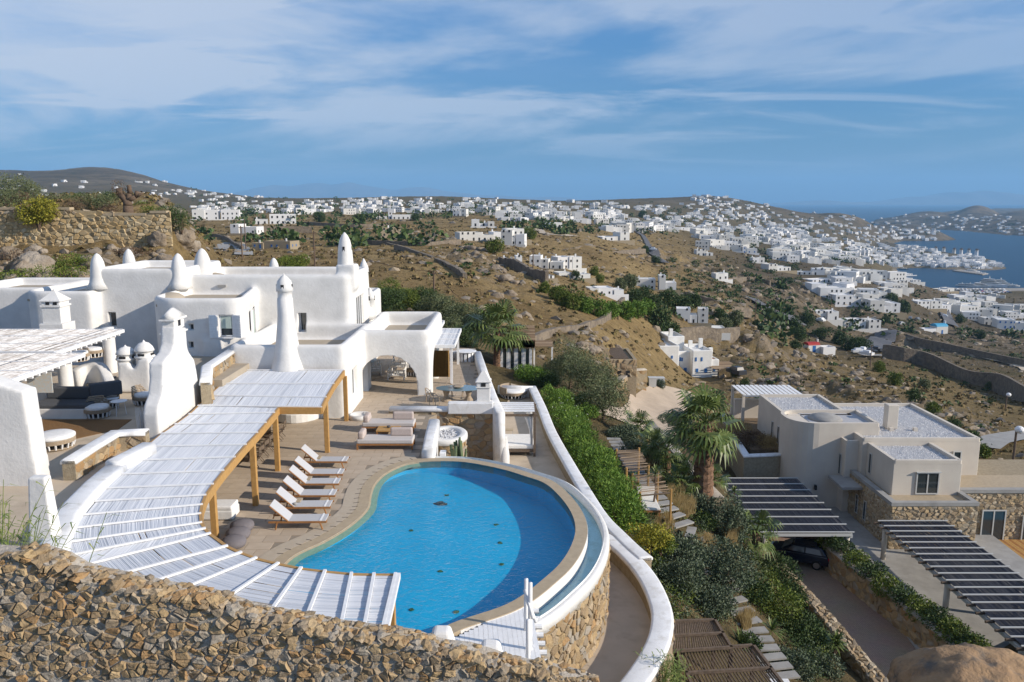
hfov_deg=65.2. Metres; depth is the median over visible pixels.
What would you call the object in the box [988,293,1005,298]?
white house
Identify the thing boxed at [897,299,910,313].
tree
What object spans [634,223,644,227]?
white house
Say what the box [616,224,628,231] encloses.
white house
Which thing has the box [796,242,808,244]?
white house
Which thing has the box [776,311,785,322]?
tree
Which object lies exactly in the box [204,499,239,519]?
lounge bench
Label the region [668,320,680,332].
tree
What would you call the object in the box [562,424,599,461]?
oleander bush
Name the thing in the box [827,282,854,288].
white house
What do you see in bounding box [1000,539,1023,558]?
timber deck
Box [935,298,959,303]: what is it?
white house
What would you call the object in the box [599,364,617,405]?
olive tree
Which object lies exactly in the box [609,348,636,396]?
stone barn
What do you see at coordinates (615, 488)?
oleander bush
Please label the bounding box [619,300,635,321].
tree
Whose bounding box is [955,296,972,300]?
white house
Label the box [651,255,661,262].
tree
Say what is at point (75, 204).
hill bush
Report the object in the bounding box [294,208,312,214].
white house
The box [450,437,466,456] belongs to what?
cactus
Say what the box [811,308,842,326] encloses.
white house
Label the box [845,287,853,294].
white house
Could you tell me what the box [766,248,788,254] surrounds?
white house
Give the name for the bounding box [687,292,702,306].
tree
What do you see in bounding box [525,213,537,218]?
white house
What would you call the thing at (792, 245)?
white house
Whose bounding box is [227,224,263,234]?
white house
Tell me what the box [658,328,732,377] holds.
blue shutter house
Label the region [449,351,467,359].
terrace end parapet
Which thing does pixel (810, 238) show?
white house
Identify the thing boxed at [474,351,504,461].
terrace parapet
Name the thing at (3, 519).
giant cane
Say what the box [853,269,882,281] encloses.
white house
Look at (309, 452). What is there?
sun lounger
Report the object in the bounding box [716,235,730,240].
white house
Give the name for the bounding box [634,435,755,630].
ornamental grass
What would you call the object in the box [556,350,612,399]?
olive tree
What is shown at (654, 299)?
tree
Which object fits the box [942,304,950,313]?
white house
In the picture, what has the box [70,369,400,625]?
reed pergola
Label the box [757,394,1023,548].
modern house
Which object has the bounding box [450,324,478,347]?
tree
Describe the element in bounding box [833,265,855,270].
white house
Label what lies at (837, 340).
tree
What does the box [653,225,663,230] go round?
white house
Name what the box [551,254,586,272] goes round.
white house
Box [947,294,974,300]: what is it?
white house
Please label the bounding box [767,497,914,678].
driveway
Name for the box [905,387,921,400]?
tree
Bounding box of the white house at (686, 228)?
[681,227,689,230]
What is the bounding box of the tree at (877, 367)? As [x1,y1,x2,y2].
[872,360,885,372]
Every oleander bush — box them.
[540,381,570,406]
[544,387,575,415]
[548,397,585,425]
[550,405,591,436]
[559,412,596,444]
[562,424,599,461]
[568,435,607,472]
[574,439,621,483]
[582,453,625,495]
[587,466,632,497]
[594,471,642,525]
[594,479,647,532]
[598,490,648,533]
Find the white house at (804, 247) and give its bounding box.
[799,245,809,249]
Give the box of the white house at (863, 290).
[857,288,878,293]
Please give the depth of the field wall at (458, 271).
149.52 m
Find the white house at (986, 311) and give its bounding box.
[979,307,992,315]
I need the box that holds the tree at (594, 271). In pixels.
[589,266,598,275]
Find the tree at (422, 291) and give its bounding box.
[402,285,438,309]
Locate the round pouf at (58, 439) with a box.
[44,429,75,451]
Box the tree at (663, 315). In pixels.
[645,303,673,330]
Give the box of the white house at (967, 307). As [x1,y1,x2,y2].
[959,304,979,311]
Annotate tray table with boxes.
[105,396,118,407]
[110,399,126,415]
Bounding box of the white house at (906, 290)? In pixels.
[893,284,909,295]
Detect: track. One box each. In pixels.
[214,242,252,254]
[529,228,574,235]
[980,430,1023,448]
[985,358,1023,369]
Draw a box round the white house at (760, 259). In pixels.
[750,256,766,263]
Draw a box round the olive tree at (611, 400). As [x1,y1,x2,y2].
[574,374,629,422]
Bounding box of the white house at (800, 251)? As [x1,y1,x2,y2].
[794,250,809,253]
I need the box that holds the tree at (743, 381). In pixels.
[739,377,749,389]
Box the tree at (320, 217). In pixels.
[313,211,325,221]
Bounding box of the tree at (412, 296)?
[373,277,419,308]
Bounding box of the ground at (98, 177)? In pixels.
[0,167,1023,681]
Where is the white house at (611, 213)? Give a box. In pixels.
[604,212,617,216]
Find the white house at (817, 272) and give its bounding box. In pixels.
[797,266,826,277]
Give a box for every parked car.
[726,365,746,374]
[770,537,828,569]
[815,317,825,320]
[851,348,863,351]
[859,350,874,355]
[869,346,882,350]
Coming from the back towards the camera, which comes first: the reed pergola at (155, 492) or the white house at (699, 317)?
the white house at (699, 317)
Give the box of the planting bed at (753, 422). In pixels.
[726,412,777,453]
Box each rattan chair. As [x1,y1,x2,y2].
[71,347,89,361]
[83,395,110,418]
[85,342,102,357]
[104,395,119,408]
[131,384,147,405]
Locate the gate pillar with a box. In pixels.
[28,475,60,542]
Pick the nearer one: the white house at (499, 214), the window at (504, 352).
the window at (504, 352)
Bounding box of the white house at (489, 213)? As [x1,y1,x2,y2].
[486,211,506,214]
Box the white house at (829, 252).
[825,250,838,253]
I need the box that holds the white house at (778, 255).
[769,251,790,260]
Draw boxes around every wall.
[0,206,172,249]
[0,376,50,485]
[0,541,599,681]
[39,465,127,550]
[60,428,149,480]
[73,362,113,385]
[105,442,156,474]
[144,308,202,443]
[199,348,234,406]
[209,234,243,248]
[264,226,311,232]
[296,222,384,226]
[367,240,460,245]
[389,406,492,459]
[394,245,466,279]
[421,419,439,457]
[498,385,532,396]
[499,257,548,282]
[529,386,652,567]
[535,297,624,339]
[563,245,645,253]
[609,534,674,681]
[618,368,646,390]
[645,421,724,524]
[679,326,739,342]
[684,292,751,318]
[707,275,770,285]
[717,414,780,494]
[733,398,758,417]
[776,564,887,681]
[804,537,957,647]
[882,344,1023,401]
[886,328,1023,365]
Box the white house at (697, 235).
[691,233,705,238]
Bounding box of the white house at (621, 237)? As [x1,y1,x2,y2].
[597,230,634,245]
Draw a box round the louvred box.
[440,450,445,455]
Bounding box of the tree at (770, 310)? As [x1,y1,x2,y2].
[765,308,775,320]
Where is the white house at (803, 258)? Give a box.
[791,254,807,262]
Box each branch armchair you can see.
[371,360,381,374]
[387,364,405,379]
[391,356,407,369]
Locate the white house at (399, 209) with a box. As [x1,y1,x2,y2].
[392,207,403,211]
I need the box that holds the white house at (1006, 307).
[992,303,1020,312]
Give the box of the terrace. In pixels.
[114,356,248,391]
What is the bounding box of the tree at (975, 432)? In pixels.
[967,427,982,440]
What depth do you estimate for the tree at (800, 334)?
259.37 m
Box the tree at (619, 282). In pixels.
[612,278,627,290]
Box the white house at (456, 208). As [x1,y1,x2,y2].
[452,206,460,210]
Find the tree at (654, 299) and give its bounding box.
[647,294,662,308]
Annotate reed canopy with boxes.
[0,326,124,372]
[0,353,85,385]
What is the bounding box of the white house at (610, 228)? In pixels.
[599,225,621,231]
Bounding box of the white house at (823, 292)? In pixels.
[817,286,845,297]
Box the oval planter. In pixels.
[438,426,467,456]
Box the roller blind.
[27,372,52,392]
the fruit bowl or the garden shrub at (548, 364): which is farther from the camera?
the garden shrub at (548, 364)
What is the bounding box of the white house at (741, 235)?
[740,234,754,236]
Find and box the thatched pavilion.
[497,325,534,372]
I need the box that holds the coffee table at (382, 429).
[376,426,400,433]
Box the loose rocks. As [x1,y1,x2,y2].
[0,192,1023,458]
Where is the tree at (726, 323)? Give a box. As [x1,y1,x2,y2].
[716,317,733,327]
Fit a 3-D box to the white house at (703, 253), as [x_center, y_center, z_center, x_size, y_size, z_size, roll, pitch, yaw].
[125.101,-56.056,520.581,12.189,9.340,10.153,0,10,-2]
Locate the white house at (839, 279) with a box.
[830,276,856,285]
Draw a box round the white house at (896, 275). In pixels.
[887,271,906,280]
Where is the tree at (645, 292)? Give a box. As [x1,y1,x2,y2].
[639,284,653,299]
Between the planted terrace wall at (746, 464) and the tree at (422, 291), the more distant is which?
the tree at (422, 291)
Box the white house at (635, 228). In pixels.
[634,227,645,232]
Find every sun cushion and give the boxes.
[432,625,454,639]
[481,639,503,651]
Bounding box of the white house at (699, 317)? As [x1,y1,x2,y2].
[676,306,711,326]
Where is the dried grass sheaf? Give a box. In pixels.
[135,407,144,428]
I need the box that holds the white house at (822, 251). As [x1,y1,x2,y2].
[811,249,825,253]
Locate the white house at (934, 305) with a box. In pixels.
[912,298,946,313]
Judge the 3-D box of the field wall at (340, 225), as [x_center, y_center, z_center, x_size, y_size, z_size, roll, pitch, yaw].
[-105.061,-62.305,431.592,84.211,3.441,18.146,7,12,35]
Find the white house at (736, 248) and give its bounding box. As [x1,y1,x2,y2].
[730,243,742,252]
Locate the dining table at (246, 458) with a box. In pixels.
[234,426,270,461]
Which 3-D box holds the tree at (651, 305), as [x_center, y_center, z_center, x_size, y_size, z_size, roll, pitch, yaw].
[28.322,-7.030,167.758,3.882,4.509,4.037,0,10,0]
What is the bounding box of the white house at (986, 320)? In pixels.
[978,315,1002,325]
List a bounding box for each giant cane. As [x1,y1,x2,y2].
[0,478,83,548]
[0,503,119,561]
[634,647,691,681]
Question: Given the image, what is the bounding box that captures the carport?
[723,477,854,549]
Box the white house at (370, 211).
[367,209,377,213]
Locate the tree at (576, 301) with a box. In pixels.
[562,290,585,310]
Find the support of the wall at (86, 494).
on the courtyard
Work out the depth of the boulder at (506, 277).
136.58 m
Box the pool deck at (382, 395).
[130,348,478,604]
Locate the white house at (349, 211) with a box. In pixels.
[341,208,355,214]
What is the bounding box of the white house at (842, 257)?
[837,256,849,260]
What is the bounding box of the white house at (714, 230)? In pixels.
[706,228,717,233]
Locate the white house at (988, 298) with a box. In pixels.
[976,295,995,300]
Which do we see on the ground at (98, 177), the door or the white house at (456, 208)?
the white house at (456, 208)
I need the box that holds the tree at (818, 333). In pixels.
[812,326,827,339]
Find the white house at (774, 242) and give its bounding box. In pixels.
[770,240,786,245]
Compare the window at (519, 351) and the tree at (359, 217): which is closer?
the window at (519, 351)
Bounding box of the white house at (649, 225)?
[641,222,655,231]
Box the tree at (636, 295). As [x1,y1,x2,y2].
[625,286,644,301]
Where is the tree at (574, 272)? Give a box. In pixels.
[570,269,580,278]
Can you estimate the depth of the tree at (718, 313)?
196.50 m
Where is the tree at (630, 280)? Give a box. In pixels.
[623,273,638,287]
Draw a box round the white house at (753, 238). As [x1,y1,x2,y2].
[742,236,756,241]
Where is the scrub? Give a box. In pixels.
[0,191,1023,458]
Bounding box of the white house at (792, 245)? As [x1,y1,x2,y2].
[787,244,798,249]
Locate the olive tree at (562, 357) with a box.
[542,334,595,388]
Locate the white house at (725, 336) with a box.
[711,325,730,339]
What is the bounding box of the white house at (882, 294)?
[879,290,890,300]
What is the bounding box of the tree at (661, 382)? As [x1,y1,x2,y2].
[656,379,665,388]
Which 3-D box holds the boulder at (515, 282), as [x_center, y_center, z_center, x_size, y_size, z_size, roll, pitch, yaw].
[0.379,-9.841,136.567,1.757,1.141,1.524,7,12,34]
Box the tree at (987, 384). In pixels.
[984,381,990,389]
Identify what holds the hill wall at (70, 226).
on the ground at (98, 177)
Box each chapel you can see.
[803,339,835,355]
[921,320,947,333]
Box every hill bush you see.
[0,172,41,201]
[0,186,26,206]
[0,248,23,260]
[0,267,43,279]
[4,177,45,200]
[9,191,29,206]
[29,264,89,277]
[40,192,75,199]
[54,253,93,270]
[63,200,85,209]
[71,191,102,204]
[89,192,118,207]
[93,204,122,211]
[97,191,118,199]
[112,246,155,256]
[133,199,151,205]
[139,205,159,213]
[155,204,186,226]
[171,207,194,234]
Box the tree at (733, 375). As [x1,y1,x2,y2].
[729,364,739,376]
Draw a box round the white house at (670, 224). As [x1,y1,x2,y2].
[665,223,674,226]
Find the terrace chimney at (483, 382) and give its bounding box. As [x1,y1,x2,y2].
[475,370,491,400]
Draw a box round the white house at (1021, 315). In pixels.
[1017,313,1023,318]
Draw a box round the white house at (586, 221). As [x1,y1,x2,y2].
[571,219,590,223]
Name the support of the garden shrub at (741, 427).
on the planting bed at (753, 422)
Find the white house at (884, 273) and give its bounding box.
[877,270,887,279]
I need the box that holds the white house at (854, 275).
[837,270,864,283]
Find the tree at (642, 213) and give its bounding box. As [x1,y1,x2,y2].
[638,209,646,217]
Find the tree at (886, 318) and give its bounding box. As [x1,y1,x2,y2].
[880,315,890,322]
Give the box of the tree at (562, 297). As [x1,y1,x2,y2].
[553,289,572,306]
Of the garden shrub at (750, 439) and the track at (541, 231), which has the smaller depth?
the garden shrub at (750, 439)
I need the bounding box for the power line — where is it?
[315,232,425,270]
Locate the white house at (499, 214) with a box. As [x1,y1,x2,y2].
[495,212,503,217]
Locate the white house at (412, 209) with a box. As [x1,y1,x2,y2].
[410,207,422,212]
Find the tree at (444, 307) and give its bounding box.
[430,296,473,322]
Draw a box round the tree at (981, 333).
[975,328,986,338]
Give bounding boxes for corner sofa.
[37,380,122,418]
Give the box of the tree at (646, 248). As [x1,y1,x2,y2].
[641,246,649,252]
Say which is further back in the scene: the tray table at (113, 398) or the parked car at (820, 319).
the parked car at (820, 319)
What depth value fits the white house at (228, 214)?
554.08 m
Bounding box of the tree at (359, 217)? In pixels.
[353,213,365,223]
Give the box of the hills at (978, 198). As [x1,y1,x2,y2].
[769,191,1023,204]
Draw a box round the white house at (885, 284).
[873,281,897,286]
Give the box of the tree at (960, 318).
[954,313,966,323]
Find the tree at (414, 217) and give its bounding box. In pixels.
[410,214,419,220]
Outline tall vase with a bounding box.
[501,435,509,463]
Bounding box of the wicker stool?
[406,367,415,376]
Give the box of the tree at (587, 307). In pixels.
[578,296,594,313]
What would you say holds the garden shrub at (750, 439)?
on the planting bed at (753, 422)
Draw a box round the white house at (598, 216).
[588,214,602,219]
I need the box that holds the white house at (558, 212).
[554,211,564,214]
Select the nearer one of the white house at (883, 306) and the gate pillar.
the gate pillar
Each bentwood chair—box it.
[425,388,432,399]
[429,392,439,405]
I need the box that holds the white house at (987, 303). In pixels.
[981,301,997,306]
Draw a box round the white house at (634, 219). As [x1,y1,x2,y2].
[627,218,639,222]
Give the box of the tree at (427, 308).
[414,291,452,316]
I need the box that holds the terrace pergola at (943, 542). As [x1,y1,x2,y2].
[874,520,1023,654]
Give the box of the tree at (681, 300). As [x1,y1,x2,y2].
[674,291,692,307]
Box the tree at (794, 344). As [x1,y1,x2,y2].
[788,338,801,348]
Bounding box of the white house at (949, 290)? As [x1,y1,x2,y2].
[933,287,958,293]
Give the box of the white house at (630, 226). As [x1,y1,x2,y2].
[611,222,631,232]
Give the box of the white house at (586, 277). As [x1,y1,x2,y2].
[553,269,595,284]
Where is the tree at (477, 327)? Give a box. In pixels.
[465,307,498,334]
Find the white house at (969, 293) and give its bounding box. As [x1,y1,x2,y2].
[959,291,973,295]
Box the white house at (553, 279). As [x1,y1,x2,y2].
[541,269,557,282]
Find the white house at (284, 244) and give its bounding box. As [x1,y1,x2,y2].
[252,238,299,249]
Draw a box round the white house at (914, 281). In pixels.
[906,277,924,285]
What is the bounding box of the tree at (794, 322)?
[788,316,802,328]
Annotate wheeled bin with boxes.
[647,376,656,386]
[656,376,664,386]
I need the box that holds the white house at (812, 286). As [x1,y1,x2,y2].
[805,282,826,292]
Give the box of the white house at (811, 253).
[803,251,819,256]
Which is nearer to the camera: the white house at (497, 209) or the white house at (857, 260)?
the white house at (497, 209)
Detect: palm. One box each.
[462,299,533,366]
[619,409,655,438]
[633,424,673,470]
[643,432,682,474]
[656,383,744,502]
[662,460,701,497]
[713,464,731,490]
[737,509,782,559]
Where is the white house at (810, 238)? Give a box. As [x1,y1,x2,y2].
[802,236,815,241]
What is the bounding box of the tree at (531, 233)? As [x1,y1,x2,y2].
[524,227,536,238]
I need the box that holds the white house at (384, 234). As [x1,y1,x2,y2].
[378,225,401,237]
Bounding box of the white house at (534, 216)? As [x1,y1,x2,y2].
[530,215,547,219]
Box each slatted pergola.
[672,618,783,681]
[730,385,801,422]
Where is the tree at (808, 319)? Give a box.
[798,310,815,326]
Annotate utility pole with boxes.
[238,226,242,258]
[244,220,246,248]
[313,231,315,266]
[430,271,436,290]
[531,250,534,268]
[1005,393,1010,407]
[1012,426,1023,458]
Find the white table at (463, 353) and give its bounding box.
[456,349,475,361]
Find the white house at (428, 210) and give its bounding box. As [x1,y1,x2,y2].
[422,209,438,212]
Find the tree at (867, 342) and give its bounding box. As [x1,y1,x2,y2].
[855,336,873,347]
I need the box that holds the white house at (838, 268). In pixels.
[833,267,850,270]
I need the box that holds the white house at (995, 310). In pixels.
[979,307,997,315]
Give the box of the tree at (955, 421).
[946,416,963,427]
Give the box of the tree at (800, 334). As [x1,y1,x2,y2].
[793,327,806,341]
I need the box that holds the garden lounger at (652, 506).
[637,486,660,515]
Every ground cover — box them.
[618,419,841,681]
[630,438,828,675]
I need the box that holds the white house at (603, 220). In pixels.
[594,219,608,223]
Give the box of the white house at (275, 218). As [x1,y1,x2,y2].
[254,214,296,224]
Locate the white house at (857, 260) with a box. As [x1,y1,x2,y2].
[849,256,863,266]
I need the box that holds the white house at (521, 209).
[515,207,526,211]
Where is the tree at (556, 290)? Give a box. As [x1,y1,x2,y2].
[548,284,564,300]
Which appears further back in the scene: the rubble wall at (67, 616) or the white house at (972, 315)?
the white house at (972, 315)
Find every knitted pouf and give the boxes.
[222,534,246,548]
[225,526,250,538]
[230,518,254,530]
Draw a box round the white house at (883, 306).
[862,298,906,319]
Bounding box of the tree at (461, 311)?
[443,303,481,330]
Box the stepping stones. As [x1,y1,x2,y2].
[607,437,800,678]
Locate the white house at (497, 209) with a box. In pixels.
[489,206,500,211]
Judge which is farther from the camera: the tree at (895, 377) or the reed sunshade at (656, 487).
the tree at (895, 377)
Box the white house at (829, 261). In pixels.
[821,258,839,264]
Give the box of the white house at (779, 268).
[761,263,796,273]
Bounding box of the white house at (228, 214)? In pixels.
[192,208,243,219]
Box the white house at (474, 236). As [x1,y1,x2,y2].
[455,226,531,244]
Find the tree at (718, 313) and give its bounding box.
[713,308,724,321]
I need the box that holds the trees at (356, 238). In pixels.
[167,185,1023,339]
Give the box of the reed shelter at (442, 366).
[433,328,461,383]
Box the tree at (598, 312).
[590,297,610,316]
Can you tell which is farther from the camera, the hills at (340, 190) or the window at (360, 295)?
the hills at (340, 190)
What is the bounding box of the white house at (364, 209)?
[361,208,372,213]
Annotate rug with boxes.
[42,419,131,438]
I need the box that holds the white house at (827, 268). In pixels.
[815,267,832,269]
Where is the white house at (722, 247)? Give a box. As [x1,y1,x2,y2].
[711,245,728,250]
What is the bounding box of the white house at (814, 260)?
[808,258,821,264]
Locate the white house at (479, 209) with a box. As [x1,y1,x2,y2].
[477,207,490,211]
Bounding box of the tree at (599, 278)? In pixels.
[595,273,604,282]
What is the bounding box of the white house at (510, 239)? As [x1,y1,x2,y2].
[501,228,526,246]
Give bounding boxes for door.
[251,308,254,332]
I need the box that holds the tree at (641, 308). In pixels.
[627,299,648,318]
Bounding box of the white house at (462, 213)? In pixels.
[452,209,467,216]
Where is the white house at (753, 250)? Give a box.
[741,246,758,254]
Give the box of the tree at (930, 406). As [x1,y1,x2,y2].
[923,401,942,414]
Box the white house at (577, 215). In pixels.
[574,213,582,217]
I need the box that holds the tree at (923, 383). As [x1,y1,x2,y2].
[916,378,930,389]
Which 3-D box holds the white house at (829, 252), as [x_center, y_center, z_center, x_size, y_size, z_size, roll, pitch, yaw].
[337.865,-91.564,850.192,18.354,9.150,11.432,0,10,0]
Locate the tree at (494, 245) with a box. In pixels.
[485,236,504,252]
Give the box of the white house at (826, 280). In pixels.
[803,275,870,283]
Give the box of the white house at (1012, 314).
[1000,311,1017,318]
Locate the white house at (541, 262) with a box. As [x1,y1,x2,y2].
[529,253,564,270]
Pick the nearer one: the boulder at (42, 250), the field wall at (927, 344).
the boulder at (42, 250)
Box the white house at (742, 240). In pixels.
[730,238,750,246]
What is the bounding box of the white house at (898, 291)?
[877,287,902,296]
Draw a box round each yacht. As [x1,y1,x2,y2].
[965,283,979,286]
[974,283,990,287]
[976,276,1007,286]
[996,278,1014,286]
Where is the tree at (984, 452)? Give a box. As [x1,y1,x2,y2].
[979,443,991,458]
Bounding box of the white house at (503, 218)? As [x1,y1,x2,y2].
[497,217,509,220]
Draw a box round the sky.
[0,0,1023,203]
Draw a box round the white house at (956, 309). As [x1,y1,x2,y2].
[942,301,960,314]
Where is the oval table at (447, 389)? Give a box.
[436,385,476,401]
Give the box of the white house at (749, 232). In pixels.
[743,231,754,233]
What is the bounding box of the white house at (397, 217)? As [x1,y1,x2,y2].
[376,211,411,219]
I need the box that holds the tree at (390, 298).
[381,286,407,311]
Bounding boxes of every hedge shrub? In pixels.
[815,530,843,549]
[826,535,856,553]
[840,549,871,569]
[854,560,889,579]
[869,570,903,600]
[887,581,922,607]
[905,592,940,622]
[917,604,955,631]
[930,615,971,641]
[945,624,984,645]
[955,632,993,646]
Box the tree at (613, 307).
[605,300,620,319]
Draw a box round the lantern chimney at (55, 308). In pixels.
[39,289,75,341]
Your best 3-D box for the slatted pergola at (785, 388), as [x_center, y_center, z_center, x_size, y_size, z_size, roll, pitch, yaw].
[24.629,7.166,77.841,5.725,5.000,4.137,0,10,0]
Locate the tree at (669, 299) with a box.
[656,287,677,306]
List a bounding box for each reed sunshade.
[615,447,649,488]
[631,472,671,532]
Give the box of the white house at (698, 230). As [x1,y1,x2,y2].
[690,228,707,234]
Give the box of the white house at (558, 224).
[545,222,561,228]
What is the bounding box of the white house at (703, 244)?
[695,241,709,249]
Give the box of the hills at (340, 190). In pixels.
[232,182,580,200]
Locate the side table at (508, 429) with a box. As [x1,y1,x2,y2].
[505,428,512,433]
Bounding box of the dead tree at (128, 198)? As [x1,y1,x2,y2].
[110,179,142,212]
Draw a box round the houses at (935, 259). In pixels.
[1,173,1023,268]
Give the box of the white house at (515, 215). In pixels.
[510,214,521,217]
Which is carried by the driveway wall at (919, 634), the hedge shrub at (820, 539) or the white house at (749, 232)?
the hedge shrub at (820, 539)
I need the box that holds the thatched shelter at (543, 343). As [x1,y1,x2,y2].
[533,340,553,366]
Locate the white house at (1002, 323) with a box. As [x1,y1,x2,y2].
[991,317,1023,330]
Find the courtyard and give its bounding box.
[0,365,242,558]
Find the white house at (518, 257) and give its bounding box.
[498,253,524,263]
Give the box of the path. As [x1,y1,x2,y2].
[505,384,650,681]
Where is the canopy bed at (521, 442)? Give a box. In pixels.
[500,402,536,456]
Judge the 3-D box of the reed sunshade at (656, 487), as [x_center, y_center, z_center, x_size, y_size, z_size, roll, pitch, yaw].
[7.219,8.769,41.915,1.859,3.050,3.393,0,10,0]
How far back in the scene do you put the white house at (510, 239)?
264.25 m
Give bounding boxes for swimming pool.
[259,455,610,668]
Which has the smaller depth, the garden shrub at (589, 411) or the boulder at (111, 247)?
the garden shrub at (589, 411)
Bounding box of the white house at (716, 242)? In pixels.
[702,239,724,245]
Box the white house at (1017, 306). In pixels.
[1005,303,1020,309]
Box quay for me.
[955,288,1023,291]
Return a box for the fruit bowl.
[453,384,463,387]
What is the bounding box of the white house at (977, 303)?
[956,300,980,306]
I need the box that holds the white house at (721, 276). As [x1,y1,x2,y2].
[711,270,732,283]
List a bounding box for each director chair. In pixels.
[249,444,264,466]
[256,438,268,460]
[259,434,273,454]
[268,424,282,440]
[278,419,285,439]
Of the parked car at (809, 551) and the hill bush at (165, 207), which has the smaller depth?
the parked car at (809, 551)
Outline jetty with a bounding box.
[953,269,986,274]
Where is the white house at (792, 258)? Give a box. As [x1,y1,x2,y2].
[784,255,799,261]
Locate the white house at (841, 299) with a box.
[828,291,878,306]
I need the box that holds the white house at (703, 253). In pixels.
[694,247,715,258]
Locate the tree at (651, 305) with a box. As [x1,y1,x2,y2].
[639,297,656,315]
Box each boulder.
[0,246,22,260]
[8,250,55,274]
[23,244,41,252]
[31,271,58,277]
[37,248,47,253]
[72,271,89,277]
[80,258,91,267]
[107,244,115,250]
[118,247,134,254]
[147,231,167,246]
[155,254,172,259]
[156,249,165,253]
[173,227,195,250]
[193,240,200,251]
[467,245,478,250]
[471,251,480,254]
[491,264,502,268]
[491,292,504,298]
[498,274,513,281]
[503,290,517,296]
[509,280,519,284]
[576,341,589,349]
[588,346,599,354]
[602,336,608,341]
[730,344,738,348]
[736,347,749,353]
[741,288,749,292]
[753,293,761,297]
[764,365,774,368]
[776,376,784,381]
[798,372,807,376]
[850,371,863,375]
[887,642,1023,681]
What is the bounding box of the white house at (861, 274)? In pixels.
[859,272,867,280]
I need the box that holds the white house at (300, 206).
[295,205,305,207]
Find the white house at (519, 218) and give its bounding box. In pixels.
[510,217,528,221]
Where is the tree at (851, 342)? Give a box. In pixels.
[842,334,864,350]
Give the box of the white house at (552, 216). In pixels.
[545,214,555,219]
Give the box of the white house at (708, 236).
[701,235,715,240]
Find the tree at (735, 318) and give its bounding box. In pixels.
[724,308,743,326]
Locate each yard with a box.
[600,385,693,436]
[822,507,1023,648]
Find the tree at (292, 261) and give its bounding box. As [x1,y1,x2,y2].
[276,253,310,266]
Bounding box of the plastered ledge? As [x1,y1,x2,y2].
[448,401,492,413]
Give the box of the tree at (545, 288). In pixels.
[537,280,551,293]
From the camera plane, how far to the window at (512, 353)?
69.27 m
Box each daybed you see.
[356,427,414,449]
[362,411,415,431]
[500,383,526,399]
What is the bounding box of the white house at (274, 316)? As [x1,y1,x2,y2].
[0,232,442,423]
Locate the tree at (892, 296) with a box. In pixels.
[883,292,898,301]
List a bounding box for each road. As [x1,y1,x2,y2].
[593,224,668,262]
[744,295,805,324]
[866,328,897,347]
[940,310,958,326]
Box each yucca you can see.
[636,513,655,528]
[645,464,663,501]
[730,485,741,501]
[732,624,753,651]
[763,617,783,641]
[822,628,847,654]
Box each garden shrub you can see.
[513,363,548,382]
[529,369,561,388]
[543,357,565,374]
[570,391,591,406]
[579,402,601,418]
[605,423,638,442]
[619,435,650,461]
[624,522,673,554]
[652,533,679,555]
[654,556,705,598]
[657,412,680,425]
[659,526,711,579]
[660,453,687,470]
[676,486,718,516]
[687,578,739,621]
[691,534,763,594]
[692,512,719,532]
[708,490,751,540]
[714,416,753,437]
[729,430,768,450]
[736,572,773,607]
[736,630,764,653]
[750,551,804,589]
[755,432,778,451]
[756,577,807,626]
[764,643,824,681]
[776,605,833,656]
[781,580,809,605]
[802,648,846,681]
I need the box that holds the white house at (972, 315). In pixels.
[960,310,980,321]
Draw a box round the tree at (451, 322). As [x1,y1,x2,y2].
[442,313,463,334]
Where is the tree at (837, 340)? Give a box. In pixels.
[832,331,848,345]
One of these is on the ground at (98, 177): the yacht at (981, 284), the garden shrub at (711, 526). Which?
the garden shrub at (711, 526)
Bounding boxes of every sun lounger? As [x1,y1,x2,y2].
[268,499,329,529]
[276,486,333,513]
[283,475,338,499]
[288,465,341,488]
[293,456,345,477]
[301,444,349,467]
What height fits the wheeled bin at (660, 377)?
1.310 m
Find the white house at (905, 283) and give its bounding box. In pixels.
[885,279,913,292]
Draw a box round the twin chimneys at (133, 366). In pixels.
[115,340,155,392]
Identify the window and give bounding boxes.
[110,312,116,326]
[217,315,233,338]
[300,313,305,330]
[352,368,353,394]
[356,297,358,323]
[358,296,359,323]
[360,295,361,323]
[502,348,506,367]
[510,348,514,369]
[517,348,521,368]
[525,348,529,372]
[771,421,773,437]
[777,426,779,443]
[838,453,841,474]
[854,494,858,512]
[862,500,866,520]
[868,453,871,473]
[915,473,939,493]
[953,451,961,458]
[980,510,1006,539]
[1020,515,1023,539]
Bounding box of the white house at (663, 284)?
[635,273,680,295]
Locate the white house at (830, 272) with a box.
[825,270,836,274]
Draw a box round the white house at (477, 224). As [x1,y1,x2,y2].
[471,219,496,227]
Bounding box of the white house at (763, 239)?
[760,237,770,241]
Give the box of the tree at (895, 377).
[886,371,903,385]
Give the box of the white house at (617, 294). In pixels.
[586,286,628,300]
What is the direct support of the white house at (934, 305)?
on the ground at (98, 177)
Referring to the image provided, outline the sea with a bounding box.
[769,205,1023,287]
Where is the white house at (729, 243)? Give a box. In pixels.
[724,242,735,249]
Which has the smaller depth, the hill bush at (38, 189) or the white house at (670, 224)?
the hill bush at (38, 189)
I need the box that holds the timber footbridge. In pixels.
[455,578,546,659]
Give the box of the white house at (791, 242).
[784,240,795,243]
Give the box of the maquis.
[426,243,1023,444]
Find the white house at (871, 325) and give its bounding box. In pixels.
[838,317,887,333]
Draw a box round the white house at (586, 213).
[585,212,596,216]
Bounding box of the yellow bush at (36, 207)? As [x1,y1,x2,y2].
[13,195,60,229]

